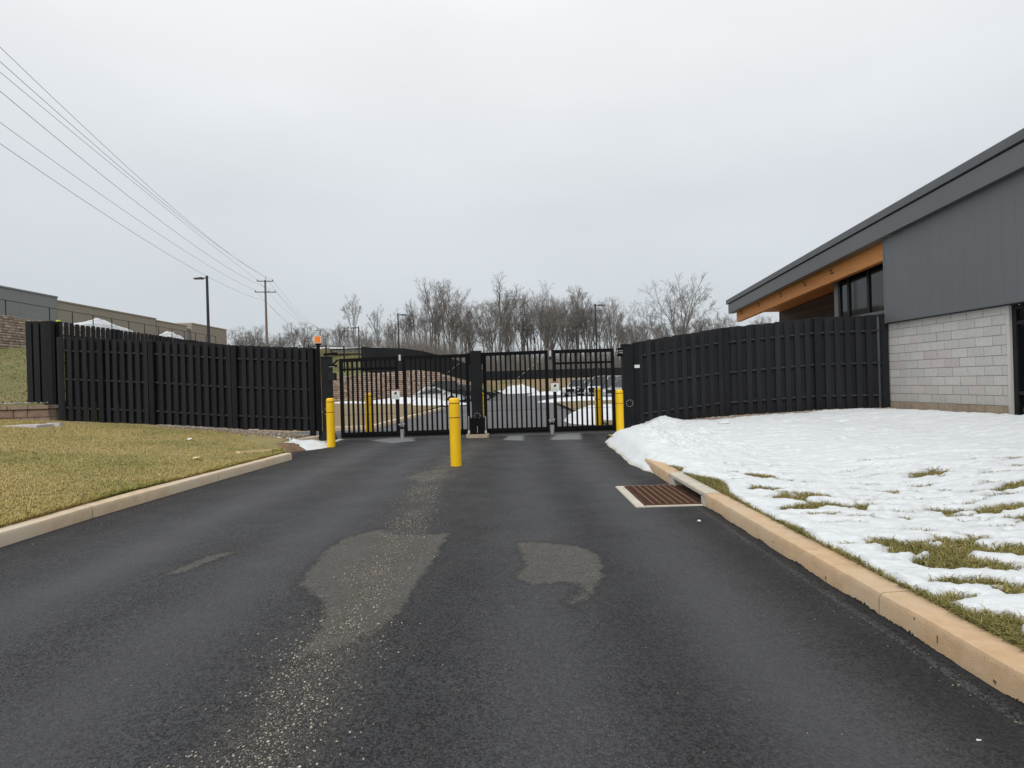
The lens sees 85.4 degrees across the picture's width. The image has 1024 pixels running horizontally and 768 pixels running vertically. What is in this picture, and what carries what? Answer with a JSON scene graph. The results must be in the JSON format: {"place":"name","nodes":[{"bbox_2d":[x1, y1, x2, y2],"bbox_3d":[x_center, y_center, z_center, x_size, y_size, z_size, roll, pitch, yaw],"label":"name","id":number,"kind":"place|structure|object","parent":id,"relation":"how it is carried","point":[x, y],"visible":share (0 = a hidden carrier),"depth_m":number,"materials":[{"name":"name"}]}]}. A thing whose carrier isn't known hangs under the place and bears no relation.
{"place":"outdoors","nodes":[
{"label":"outdoors","id":0,"kind":"place"},
{"bbox_2d":[0,419,301,527],"bbox_3d":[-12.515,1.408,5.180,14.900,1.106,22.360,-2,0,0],"label":"lawn","id":1,"kind":"structure","parent":0,"point":[265,440],"depth_m":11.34,"materials":[{"name":"green plant"}]},
{"bbox_2d":[4,422,62,427],"bbox_3d":[-12.643,1.119,14.520,1.280,0.145,0.640,-2,0,0],"label":"snow patch","id":2,"kind":"object","parent":1,"relation":"on","point":[42,425],"visible":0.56,"depth_m":14.44,"materials":[{"name":"white snow"}]},
{"bbox_2d":[56,337,318,435],"bbox_3d":[-9.504,0.087,16.286,7.738,3.164,0.182,-2,0,0],"label":"privacy fence","id":3,"kind":"object","parent":1,"relation":"on","point":[187,384],"visible":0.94,"depth_m":16.25,"materials":[{"name":"black paint"}]},
{"bbox_2d":[157,424,309,438],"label":"river stones","id":4,"kind":"object","parent":1,"relation":"on","point":[282,435],"visible":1,"depth_m":15.81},
{"bbox_2d":[277,443,304,452],"bbox_3d":[-5.674,1.681,13.850,1.265,0.424,1.426,-2,0,0],"label":"soil mound","id":5,"kind":"object","parent":1,"relation":"on","point":[291,447],"visible":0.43,"depth_m":13.60,"materials":[{"name":"brown soil"}]},
{"bbox_2d":[0,348,563,424],"bbox_3d":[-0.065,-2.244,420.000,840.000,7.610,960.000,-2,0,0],"label":"ground","id":6,"kind":"structure","parent":0,"point":[15,384],"depth_m":26.50,"materials":[{"name":"yellow plant"}]},
{"bbox_2d":[0,405,57,420],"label":"retaining wall","id":7,"kind":"structure","parent":6,"relation":"on","point":[40,412],"depth_m":16.20,"materials":[{"name":"stone"}]},
{"bbox_2d":[25,321,56,408],"bbox_3d":[-13.996,-0.553,16.474,0.805,2.651,0.158,-2,0,0],"label":"privacy fence","id":8,"kind":"object","parent":7,"relation":"on","point":[40,361],"visible":0.94,"depth_m":16.45,"materials":[{"name":"black paint"}]},
{"bbox_2d":[0,347,64,402],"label":"grass","id":9,"kind":"structure","parent":6,"relation":"on","point":[5,352],"depth_m":25.40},
{"bbox_2d":[0,315,140,348],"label":"retaining wall","id":10,"kind":"structure","parent":6,"relation":"on","point":[12,333],"depth_m":41.31,"materials":[{"name":"brown stone"}]},
{"bbox_2d":[74,318,132,331],"bbox_3d":[-38.767,-5.234,52.500,2.070,1.922,10.580,-2,0,0],"label":"snow pile","id":11,"kind":"object","parent":10,"relation":"on","point":[100,324],"visible":0.44,"depth_m":51.74,"materials":[{"name":"white snow"}]},
{"bbox_2d":[0,299,215,341],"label":"chain link fence","id":12,"kind":"object","parent":10,"relation":"on","point":[104,320],"visible":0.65,"depth_m":51.25,"materials":[{"name":"brown metal"}]},
{"bbox_2d":[0,285,226,344],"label":"warehouse","id":13,"kind":"structure","parent":6,"relation":"on","point":[31,297],"depth_m":90.48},
{"bbox_2d":[54,321,224,408],"bbox_3d":[-13.717,-0.561,23.817,0.189,2.652,14.410,-2,0,-1],"label":"privacy fence","id":14,"kind":"object","parent":6,"relation":"on","point":[110,333],"visible":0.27,"depth_m":18.23,"materials":[{"name":"black paint"}]},
{"bbox_2d":[0,453,291,546],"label":"kerb","id":15,"kind":"structure","parent":6,"relation":"on","point":[18,532],"depth_m":7.27,"materials":[{"name":"concrete"}]},
{"bbox_2d":[193,276,209,342],"bbox_3d":[-22.281,-5.060,40.000,1.188,5.482,0.500,-2,0,0],"label":"street lamp","id":16,"kind":"object","parent":6,"relation":"on","point":[207,309],"visible":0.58,"depth_m":39.94,"materials":[{"name":"metal"}]},
{"bbox_2d":[227,331,249,345],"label":"bare tree","id":17,"kind":"object","parent":6,"relation":"on","point":[238,341],"visible":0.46,"depth_m":144.07,"materials":[{"name":"grey plant"}]},
{"bbox_2d":[227,326,259,344],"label":"bare tree","id":18,"kind":"object","parent":6,"relation":"on","point":[242,333],"visible":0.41,"depth_m":152.41,"materials":[{"name":"brown plant"}]},
{"bbox_2d":[244,325,270,345],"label":"bare tree","id":19,"kind":"object","parent":6,"relation":"on","point":[257,334],"visible":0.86,"depth_m":142.21,"materials":[{"name":"grey plant"}]},
{"bbox_2d":[255,277,275,345],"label":"utility pole","id":20,"kind":"object","parent":6,"relation":"on","point":[266,320],"visible":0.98,"depth_m":79.88,"materials":[{"name":"brown wood"}]},
{"bbox_2d":[0,72,297,320],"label":"power line","id":21,"kind":"object","parent":20,"relation":"attached to","point":[116,168],"visible":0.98,"depth_m":35.75,"materials":[{"name":"metal"}]},
{"bbox_2d":[0,122,306,333],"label":"power line","id":22,"kind":"object","parent":20,"relation":"attached to","point":[105,197],"visible":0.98,"depth_m":34.92,"materials":[{"name":"metal"}]},
{"bbox_2d":[1,144,311,339],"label":"power line","id":23,"kind":"object","parent":20,"relation":"attached to","point":[123,226],"visible":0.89,"depth_m":34.19,"materials":[{"name":"metal"}]},
{"bbox_2d":[2,63,317,327],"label":"power line","id":24,"kind":"object","parent":20,"relation":"attached to","point":[120,167],"visible":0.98,"depth_m":32.09,"materials":[{"name":"metal"}]},
{"bbox_2d":[0,47,319,328],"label":"power line","id":25,"kind":"object","parent":20,"relation":"attached to","point":[113,154],"visible":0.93,"depth_m":33.13,"materials":[{"name":"metal"}]},
{"bbox_2d":[0,91,320,334],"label":"power line","id":26,"kind":"object","parent":20,"relation":"attached to","point":[121,190],"visible":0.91,"depth_m":30.97,"materials":[{"name":"metal"}]},
{"bbox_2d":[283,322,301,346],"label":"bare tree","id":27,"kind":"object","parent":6,"relation":"on","point":[294,336],"visible":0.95,"depth_m":141.86,"materials":[{"name":"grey plant"}]},
{"bbox_2d":[282,321,322,347],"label":"bare tree","id":28,"kind":"object","parent":6,"relation":"on","point":[305,339],"visible":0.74,"depth_m":145.69,"materials":[{"name":"brown plant"}]},
{"bbox_2d":[318,352,343,441],"bbox_3d":[-5.333,0.401,16.100,0.715,2.605,0.600,-2,0,0],"label":"gate post","id":29,"kind":"object","parent":6,"relation":"on","point":[328,376],"visible":0.73,"depth_m":15.97,"materials":[{"name":"black metal"}]},
{"bbox_2d":[314,336,321,439],"bbox_3d":[-5.598,0.136,16.120,0.200,3.050,0.120,-2,0,0],"label":"beacon light","id":30,"kind":"object","parent":29,"relation":"attached to","point":[317,341],"visible":0.96,"depth_m":16.08,"materials":[{"name":"black metal"}]},
{"bbox_2d":[326,398,335,446],"bbox_3d":[-4.712,1.051,14.420,0.211,1.370,0.211,-2,0,-37],"label":"bollard","id":31,"kind":"object","parent":6,"relation":"on","point":[330,415],"visible":0.95,"depth_m":14.33,"materials":[{"name":"yellow metal"}]},
{"bbox_2d":[329,321,348,352],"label":"bare tree","id":32,"kind":"object","parent":6,"relation":"on","point":[344,331],"visible":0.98,"depth_m":124.55,"materials":[{"name":"brown plant"}]},
{"bbox_2d":[248,407,443,431],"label":"kerb","id":33,"kind":"structure","parent":6,"relation":"on","point":[337,428],"depth_m":20.20,"materials":[{"name":"concrete"}]},
{"bbox_2d":[339,293,360,351],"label":"bare tree","id":34,"kind":"object","parent":6,"relation":"on","point":[353,313],"visible":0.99,"depth_m":112.00,"materials":[{"name":"grey plant"}]},
{"bbox_2d":[365,393,371,431],"bbox_3d":[-4.780,1.024,18.499,0.211,1.438,0.211,-1,0,23],"label":"bollard","id":35,"kind":"object","parent":6,"relation":"on","point":[370,417],"visible":0.56,"depth_m":18.42,"materials":[{"name":"yellow metal"}]},
{"bbox_2d":[366,304,382,346],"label":"bare tree","id":36,"kind":"object","parent":6,"relation":"on","point":[369,319],"visible":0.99,"depth_m":113.68,"materials":[{"name":"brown plant"}]},
{"bbox_2d":[321,370,465,400],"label":"retaining wall","id":37,"kind":"structure","parent":6,"relation":"on","point":[336,393],"depth_m":54.99,"materials":[{"name":"brown stone"}]},
{"bbox_2d":[308,344,482,383],"bbox_3d":[-7.924,-2.023,82.119,11.792,4.900,54.670,-2,0,16],"label":"picket fence","id":38,"kind":"object","parent":6,"relation":"on","point":[367,352],"visible":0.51,"depth_m":58.91,"materials":[{"name":"brown metal"}]},
{"bbox_2d":[402,305,417,345],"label":"bare tree","id":39,"kind":"object","parent":6,"relation":"on","point":[410,327],"visible":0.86,"depth_m":122.91,"materials":[{"name":"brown plant"}]},
{"bbox_2d":[402,299,418,344],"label":"bare tree","id":40,"kind":"object","parent":6,"relation":"on","point":[413,313],"visible":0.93,"depth_m":122.69,"materials":[{"name":"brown plant"}]},
{"bbox_2d":[422,306,445,349],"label":"bare tree","id":41,"kind":"object","parent":6,"relation":"on","point":[433,327],"visible":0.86,"depth_m":120.30,"materials":[{"name":"brown plant"}]},
{"bbox_2d":[412,277,457,350],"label":"bare tree","id":42,"kind":"object","parent":6,"relation":"on","point":[427,302],"visible":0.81,"depth_m":122.25,"materials":[{"name":"grey plant"}]},
{"bbox_2d":[419,294,457,349],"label":"bare tree","id":43,"kind":"object","parent":6,"relation":"on","point":[438,317],"visible":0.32,"depth_m":127.27,"materials":[{"name":"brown plant"}]},
{"bbox_2d":[425,279,470,353],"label":"bare tree","id":44,"kind":"object","parent":6,"relation":"on","point":[441,292],"visible":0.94,"depth_m":117.68,"materials":[{"name":"brown plant"}]},
{"bbox_2d":[449,398,461,466],"bbox_3d":[-1.065,0.946,10.407,0.211,1.370,0.211,-2,0,32],"label":"bollard","id":45,"kind":"object","parent":6,"relation":"on","point":[455,433],"visible":0.94,"depth_m":10.32,"materials":[{"name":"yellow metal"}]},
{"bbox_2d":[306,326,620,370],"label":"thicket","id":46,"kind":"object","parent":6,"relation":"on","point":[419,345],"visible":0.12,"depth_m":117.14,"materials":[{"name":"brown plant"}]},
{"bbox_2d":[447,314,484,353],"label":"bare tree","id":47,"kind":"object","parent":6,"relation":"on","point":[468,339],"visible":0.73,"depth_m":121.00,"materials":[{"name":"brown plant"}]},
{"bbox_2d":[455,304,485,352],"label":"bare tree","id":48,"kind":"object","parent":6,"relation":"on","point":[469,324],"visible":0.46,"depth_m":138.65,"materials":[{"name":"brown plant"}]},
{"bbox_2d":[474,318,498,352],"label":"bare tree","id":49,"kind":"object","parent":6,"relation":"on","point":[488,329],"visible":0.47,"depth_m":136.92,"materials":[{"name":"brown plant"}]},
{"bbox_2d":[476,321,498,352],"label":"bare tree","id":50,"kind":"object","parent":6,"relation":"on","point":[487,324],"visible":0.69,"depth_m":132.95,"materials":[{"name":"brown plant"}]},
{"bbox_2d":[445,271,533,369],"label":"bare tree","id":51,"kind":"object","parent":6,"relation":"on","point":[502,322],"visible":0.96,"depth_m":117.42,"materials":[{"name":"grey plant"}]},
{"bbox_2d":[479,301,499,348],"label":"bare tree","id":52,"kind":"object","parent":6,"relation":"on","point":[490,321],"visible":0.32,"depth_m":146.41,"materials":[{"name":"grey plant"}]},
{"bbox_2d":[474,304,514,351],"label":"bare tree","id":53,"kind":"object","parent":6,"relation":"on","point":[490,327],"visible":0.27,"depth_m":146.47,"materials":[{"name":"grey plant"}]},
{"bbox_2d":[490,293,517,355],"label":"bare tree","id":54,"kind":"object","parent":6,"relation":"on","point":[504,298],"visible":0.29,"depth_m":135.29,"materials":[{"name":"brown plant"}]},
{"bbox_2d":[501,306,534,362],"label":"bare tree","id":55,"kind":"object","parent":6,"relation":"on","point":[519,328],"visible":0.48,"depth_m":129.91,"materials":[{"name":"grey plant"}]},
{"bbox_2d":[500,384,538,393],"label":"snow pile","id":56,"kind":"object","parent":6,"relation":"on","point":[518,389],"visible":0.45,"depth_m":85.82,"materials":[{"name":"white snow"}]},
{"bbox_2d":[510,315,532,364],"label":"bare tree","id":57,"kind":"object","parent":6,"relation":"on","point":[524,337],"visible":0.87,"depth_m":126.10,"materials":[{"name":"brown plant"}]},
{"bbox_2d":[513,291,539,358],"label":"bare tree","id":58,"kind":"object","parent":6,"relation":"on","point":[530,334],"visible":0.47,"depth_m":129.83,"materials":[{"name":"brown plant"}]},
{"bbox_2d":[524,296,557,355],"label":"bare tree","id":59,"kind":"object","parent":6,"relation":"on","point":[540,326],"visible":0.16,"depth_m":140.94,"materials":[{"name":"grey plant"}]},
{"bbox_2d":[516,283,581,360],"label":"bare tree","id":60,"kind":"object","parent":6,"relation":"on","point":[542,314],"visible":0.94,"depth_m":118.89,"materials":[{"name":"grey plant"}]},
{"bbox_2d":[530,306,570,368],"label":"bare tree","id":61,"kind":"object","parent":6,"relation":"on","point":[547,318],"visible":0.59,"depth_m":123.03,"materials":[{"name":"brown plant"}]},
{"bbox_2d":[544,301,593,355],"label":"bare tree","id":62,"kind":"object","parent":6,"relation":"on","point":[567,320],"visible":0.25,"depth_m":136.19,"materials":[{"name":"brown plant"}]},
{"bbox_2d":[547,285,594,366],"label":"bare tree","id":63,"kind":"object","parent":6,"relation":"on","point":[576,304],"visible":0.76,"depth_m":120.66,"materials":[{"name":"brown plant"}]},
{"bbox_2d":[561,301,602,367],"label":"bare tree","id":64,"kind":"object","parent":6,"relation":"on","point":[580,330],"visible":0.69,"depth_m":121.01,"materials":[{"name":"brown plant"}]},
{"bbox_2d":[574,299,607,354],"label":"bare tree","id":65,"kind":"object","parent":6,"relation":"on","point":[583,314],"visible":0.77,"depth_m":120.13,"materials":[{"name":"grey plant"}]},
{"bbox_2d":[594,388,601,424],"bbox_3d":[2.825,0.822,18.200,0.211,1.397,0.211,-2,0,19],"label":"bollard","id":66,"kind":"object","parent":6,"relation":"on","point":[599,405],"visible":0.59,"depth_m":18.11,"materials":[{"name":"yellow metal"}]},
{"bbox_2d":[595,304,603,375],"bbox_3d":[9.508,-3.535,60.000,1.188,10.320,0.500,-2,0,0],"label":"street lamp","id":67,"kind":"object","parent":6,"relation":"on","point":[596,333],"visible":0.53,"depth_m":59.93,"materials":[{"name":"metal"}]},
{"bbox_2d":[586,309,619,356],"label":"bare tree","id":68,"kind":"object","parent":6,"relation":"on","point":[598,333],"visible":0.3,"depth_m":124.82,"materials":[{"name":"grey plant"}]},
{"bbox_2d":[597,305,625,347],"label":"bare tree","id":69,"kind":"object","parent":6,"relation":"on","point":[614,326],"visible":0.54,"depth_m":123.23,"materials":[{"name":"brown plant"}]},
{"bbox_2d":[592,297,637,360],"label":"bare tree","id":70,"kind":"object","parent":6,"relation":"on","point":[608,319],"visible":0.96,"depth_m":117.31,"materials":[{"name":"brown plant"}]},
{"bbox_2d":[615,389,623,430],"bbox_3d":[2.887,0.832,14.852,0.211,1.370,0.211,-2,0,41],"label":"bollard","id":71,"kind":"object","parent":6,"relation":"on","point":[619,409],"visible":0.95,"depth_m":14.76,"materials":[{"name":"yellow metal"}]},
{"bbox_2d":[624,305,663,341],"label":"bare tree","id":72,"kind":"object","parent":6,"relation":"on","point":[631,338],"visible":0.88,"depth_m":120.08,"materials":[{"name":"grey plant"}]},
{"bbox_2d":[644,458,679,482],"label":"kerb","id":73,"kind":"structure","parent":6,"relation":"on","point":[661,470],"depth_m":8.60,"materials":[{"name":"concrete"}]},
{"bbox_2d":[632,271,723,337],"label":"bare tree","id":74,"kind":"object","parent":6,"relation":"on","point":[690,314],"visible":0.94,"depth_m":115.95,"materials":[{"name":"grey plant"}]},
{"bbox_2d":[701,312,736,329],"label":"bare tree","id":75,"kind":"object","parent":6,"relation":"on","point":[717,318],"visible":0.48,"depth_m":123.67,"materials":[{"name":"grey plant"}]},
{"bbox_2d":[697,493,1023,727],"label":"kerb","id":76,"kind":"structure","parent":6,"relation":"on","point":[994,663],"depth_m":3.27,"materials":[{"name":"concrete"}]},
{"bbox_2d":[182,399,440,426],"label":"lawn","id":77,"kind":"structure","parent":0,"point":[337,415],"depth_m":31.05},
{"bbox_2d":[364,397,439,403],"bbox_3d":[-8.856,1.660,45.000,9.430,1.237,4.600,-2,0,0],"label":"snow pile","id":78,"kind":"object","parent":77,"relation":"on","point":[401,400],"visible":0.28,"depth_m":43.89,"materials":[{"name":"white snow"}]},
{"bbox_2d":[413,400,466,405],"bbox_3d":[-5.657,1.581,42.000,5.060,0.703,5.060,-2,0,0],"label":"snow pile","id":79,"kind":"object","parent":77,"relation":"on","point":[434,402],"visible":0.39,"depth_m":40.71,"materials":[{"name":"white snow"}]},
{"bbox_2d":[148,442,497,767],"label":"gravel","id":80,"kind":"structure","parent":0,"point":[285,727],"depth_m":3.08,"materials":[{"name":"beige gravel"}]},
{"bbox_2d":[0,393,1023,767],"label":"driveway","id":81,"kind":"structure","parent":0,"point":[110,657],"depth_m":3.33,"materials":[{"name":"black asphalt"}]},
{"bbox_2d":[0,448,338,555],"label":"gravel","id":82,"kind":"structure","parent":81,"relation":"on","point":[162,502],"depth_m":7.86,"materials":[{"name":"stone"}]},
{"bbox_2d":[284,439,326,449],"bbox_3d":[-5.573,1.711,14.500,1.978,0.488,1.955,-2,0,0],"label":"snow pile","id":83,"kind":"object","parent":81,"relation":"on","point":[311,444],"visible":0.42,"depth_m":14.23,"materials":[{"name":"white snow"}]},
{"bbox_2d":[410,387,464,400],"bbox_3d":[-6.625,0.967,49.400,4.680,1.448,2.030,-2,0,0],"label":"parked car","id":84,"kind":"object","parent":81,"relation":"on","point":[434,394],"visible":0.29,"depth_m":48.59,"materials":[{"name":"white paint"}]},
{"bbox_2d":[432,381,470,400],"bbox_3d":[-5.322,0.683,51.900,4.580,1.940,2.130,-2,0,0],"label":"parked car","id":85,"kind":"object","parent":81,"relation":"on","point":[453,387],"visible":0.16,"depth_m":51.09,"materials":[{"name":"black paint"}]},
{"bbox_2d":[466,433,489,437],"bbox_3d":[-0.977,1.494,16.000,0.660,0.130,0.560,-2,0,0],"label":"concrete pad","id":86,"kind":"object","parent":81,"relation":"on","point":[487,435],"visible":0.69,"depth_m":15.72,"materials":[{"name":"beige concrete"}]},
{"bbox_2d":[467,351,486,433],"bbox_3d":[-1.018,0.240,15.965,0.540,2.378,0.370,-2,0,0],"label":"gate post","id":87,"kind":"object","parent":86,"relation":"on","point":[477,425],"visible":1,"depth_m":15.88,"materials":[{"name":"black metal"}]},
{"bbox_2d":[339,354,470,438],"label":"folding gate","id":88,"kind":"structure","parent":87,"relation":"attached to","point":[382,433],"depth_m":16.07,"materials":[{"name":"black metal"}]},
{"bbox_2d":[483,348,615,434],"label":"folding gate","id":89,"kind":"structure","parent":87,"relation":"attached to","point":[557,428],"depth_m":16.07,"materials":[{"name":"black metal"}]},
{"bbox_2d":[539,396,611,402],"bbox_3d":[5.642,1.365,44.000,8.280,0.809,5.980,-2,0,0],"label":"snow pile","id":90,"kind":"object","parent":81,"relation":"on","point":[574,399],"visible":0.29,"depth_m":42.58,"materials":[{"name":"white snow"}]},
{"bbox_2d":[562,379,593,396],"bbox_3d":[7.109,0.386,57.992,2.230,1.820,4.880,-2,0,32],"label":"parked car","id":91,"kind":"object","parent":81,"relation":"on","point":[573,386],"visible":0.26,"depth_m":57.02,"materials":[{"name":"white paint"}]},
{"bbox_2d":[564,404,611,424],"bbox_3d":[3.592,1.414,21.600,3.565,1.320,5.980,-2,0,0],"label":"snow pile","id":92,"kind":"object","parent":81,"relation":"on","point":[589,414],"visible":0.26,"depth_m":20.12,"materials":[{"name":"white snow"}]},
{"bbox_2d":[584,376,620,396],"bbox_3d":[9.113,0.228,53.204,2.260,2.020,5.310,-2,0,38],"label":"parked car","id":93,"kind":"object","parent":81,"relation":"on","point":[598,383],"visible":0.11,"depth_m":51.95,"materials":[{"name":"white paint"}]},
{"bbox_2d":[603,378,621,396],"bbox_3d":[9.708,0.361,46.992,2.180,1.720,4.880,-2,0,40],"label":"parked car","id":94,"kind":"object","parent":81,"relation":"on","point":[618,383],"visible":0.12,"depth_m":46.11,"materials":[{"name":"silver metal"}]},
{"bbox_2d":[616,344,634,428],"bbox_3d":[3.296,0.140,16.096,0.470,2.570,0.339,-2,0,0],"label":"gate post","id":95,"kind":"object","parent":81,"relation":"on","point":[625,352],"visible":0.9,"depth_m":15.95,"materials":[{"name":"black metal"}]},
{"bbox_2d":[616,472,720,507],"bbox_3d":[1.961,1.391,7.250,1.000,0.206,1.500,-2,0,0],"label":"storm drain","id":96,"kind":"object","parent":81,"relation":"on","point":[644,496],"visible":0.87,"depth_m":7.10,"materials":[{"name":"metal"}]},
{"bbox_2d":[0,0,1023,362],"label":"sky","id":97,"kind":"structure","parent":0,"point":[336,150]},
{"bbox_2d":[487,377,592,391],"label":"bank","id":98,"kind":"structure","parent":0,"point":[528,383],"depth_m":101.37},
{"bbox_2d":[486,368,620,379],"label":"screen fence","id":99,"kind":"object","parent":98,"relation":"on","point":[617,372],"visible":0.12,"depth_m":109.98,"materials":[{"name":"black metal"}]},
{"bbox_2d":[557,400,615,424],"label":"lawn","id":100,"kind":"structure","parent":0,"point":[584,405],"depth_m":34.33,"materials":[{"name":"beige plant"}]},
{"bbox_2d":[607,407,1023,651],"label":"lawn","id":101,"kind":"structure","parent":0,"point":[609,436],"depth_m":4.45,"materials":[{"name":"green plant"}]},
{"bbox_2d":[632,314,889,424],"bbox_3d":[6.642,-0.193,15.228,6.497,3.070,0.182,-2,0,16],"label":"privacy fence","id":102,"kind":"object","parent":101,"relation":"on","point":[827,363],"visible":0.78,"depth_m":15.15,"materials":[{"name":"black paint"}]},
{"bbox_2d":[690,407,903,419],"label":"river stones","id":103,"kind":"object","parent":101,"relation":"on","point":[731,416],"visible":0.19,"depth_m":14.89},
{"bbox_2d":[605,408,1023,633],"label":"snow cover","id":104,"kind":"object","parent":101,"relation":"on","point":[819,449],"visible":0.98,"depth_m":7.31,"materials":[{"name":"white snow"}]},
{"bbox_2d":[726,128,1023,414],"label":"block building","id":105,"kind":"structure","parent":101,"relation":"on","point":[932,271],"depth_m":12.52,"materials":[{"name":"metal"}]},
{"bbox_2d":[1012,304,1023,414],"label":"window frame","id":106,"kind":"structure","parent":105,"relation":"in","point":[1017,310],"depth_m":10.86,"materials":[{"name":"brown metal"}]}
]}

